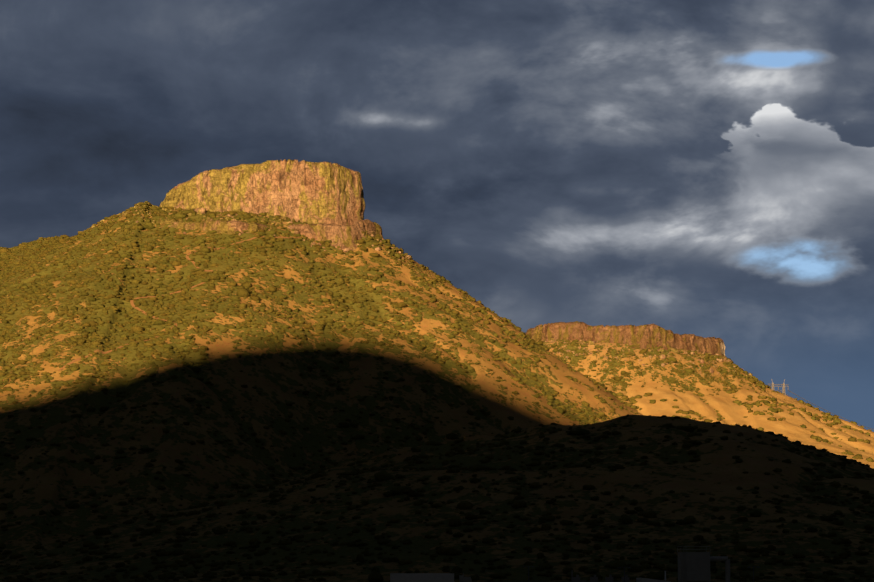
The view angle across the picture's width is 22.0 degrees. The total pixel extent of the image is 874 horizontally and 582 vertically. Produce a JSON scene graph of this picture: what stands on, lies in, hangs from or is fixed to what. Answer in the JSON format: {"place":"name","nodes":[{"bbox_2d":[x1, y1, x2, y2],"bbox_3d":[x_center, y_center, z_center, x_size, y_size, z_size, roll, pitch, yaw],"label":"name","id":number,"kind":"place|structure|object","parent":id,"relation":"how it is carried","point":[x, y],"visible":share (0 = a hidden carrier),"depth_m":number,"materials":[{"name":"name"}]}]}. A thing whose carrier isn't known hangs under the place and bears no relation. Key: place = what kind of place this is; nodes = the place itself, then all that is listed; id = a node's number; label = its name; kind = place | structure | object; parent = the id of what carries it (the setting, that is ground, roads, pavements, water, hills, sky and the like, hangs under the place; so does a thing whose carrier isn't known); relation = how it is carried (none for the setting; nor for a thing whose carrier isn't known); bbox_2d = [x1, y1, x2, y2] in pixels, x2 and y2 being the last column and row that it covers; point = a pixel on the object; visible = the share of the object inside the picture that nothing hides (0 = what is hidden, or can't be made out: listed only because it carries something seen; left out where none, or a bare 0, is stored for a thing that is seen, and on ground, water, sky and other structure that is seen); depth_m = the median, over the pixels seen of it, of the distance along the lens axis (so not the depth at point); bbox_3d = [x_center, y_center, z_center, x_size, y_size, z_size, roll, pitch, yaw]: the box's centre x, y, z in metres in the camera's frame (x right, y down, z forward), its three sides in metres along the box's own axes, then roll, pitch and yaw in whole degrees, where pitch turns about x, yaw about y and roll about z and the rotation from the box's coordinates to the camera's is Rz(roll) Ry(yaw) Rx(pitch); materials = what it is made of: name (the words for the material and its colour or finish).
{"place":"outdoors","nodes":[
{"label":"outdoors","id":0,"kind":"place"},
{"bbox_2d":[0,205,873,581],"bbox_3d":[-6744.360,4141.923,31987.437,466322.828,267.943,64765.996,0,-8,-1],"label":"ground","id":1,"kind":"structure","parent":0,"point":[716,473],"depth_m":765.21,"materials":[{"name":"soil"},{"name":"sand"},{"name":"rock"}]},
{"bbox_2d":[57,236,298,370],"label":"trail","id":2,"kind":"object","parent":1,"relation":"on","point":[132,305],"visible":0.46,"depth_m":880.46,"materials":[{"name":"soil"}]},
{"bbox_2d":[157,219,272,234],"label":"rock outcrop","id":3,"kind":"object","parent":1,"relation":"on","point":[223,226],"visible":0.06,"depth_m":953.80,"materials":[{"name":"brown stone"}]},
{"bbox_2d":[159,159,364,224],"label":"rock cliff","id":4,"kind":"structure","parent":1,"relation":"on","point":[302,191],"depth_m":983.57,"materials":[{"name":"brown stone"}]},
{"bbox_2d":[286,219,383,252],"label":"rock outcrop","id":5,"kind":"object","parent":1,"relation":"on","point":[345,236],"visible":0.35,"depth_m":968.02,"materials":[{"name":"brown stone"}]},
{"bbox_2d":[390,573,453,581],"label":"semi trailer","id":6,"kind":"object","parent":1,"relation":"on","point":[421,577],"visible":1,"depth_m":513.36,"materials":[{"name":"metal"}]},
{"bbox_2d":[92,202,752,376],"bbox_3d":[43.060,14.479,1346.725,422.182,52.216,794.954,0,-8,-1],"label":"fallen blocks","id":7,"kind":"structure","parent":1,"relation":"on","point":[200,211],"depth_m":986.35,"materials":[{"name":"brown stone"}]},
{"bbox_2d":[0,201,873,581],"bbox_3d":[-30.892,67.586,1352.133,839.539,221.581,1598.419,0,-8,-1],"label":"slope shrubs","id":8,"kind":"object","parent":1,"relation":"on","point":[94,341],"visible":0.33,"depth_m":832.69,"materials":[{"name":"green plant"}]},
{"bbox_2d":[459,573,471,581],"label":"tractor unit","id":9,"kind":"object","parent":1,"relation":"on","point":[462,578],"visible":1,"depth_m":513.62,"materials":[{"name":"metal"}]},
{"bbox_2d":[473,581,630,581],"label":"chain link fence","id":10,"kind":"object","parent":1,"relation":"on","point":[518,581],"visible":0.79,"depth_m":500.07,"materials":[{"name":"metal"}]},
{"bbox_2d":[525,321,724,356],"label":"rock cliff","id":11,"kind":"structure","parent":1,"relation":"on","point":[647,336],"depth_m":1637.67,"materials":[{"name":"brown stone"}]},
{"bbox_2d":[677,546,729,581],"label":"building","id":12,"kind":"structure","parent":1,"relation":"on","point":[693,566],"depth_m":404.60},
{"bbox_2d":[769,379,873,429],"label":"transmission towers","id":13,"kind":"structure","parent":1,"relation":"on","point":[783,389],"depth_m":1689.01,"materials":[{"name":"metal"}]},
{"bbox_2d":[0,0,873,431],"label":"sky","id":14,"kind":"structure","parent":0,"point":[703,168],"materials":[{"name":"grey"}]},
{"bbox_2d":[571,570,629,581],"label":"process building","id":15,"kind":"structure","parent":0,"point":[592,579],"depth_m":428.42,"materials":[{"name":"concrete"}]},
{"bbox_2d":[636,571,670,581],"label":"clad shed","id":16,"kind":"structure","parent":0,"point":[645,580],"depth_m":416.30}
]}

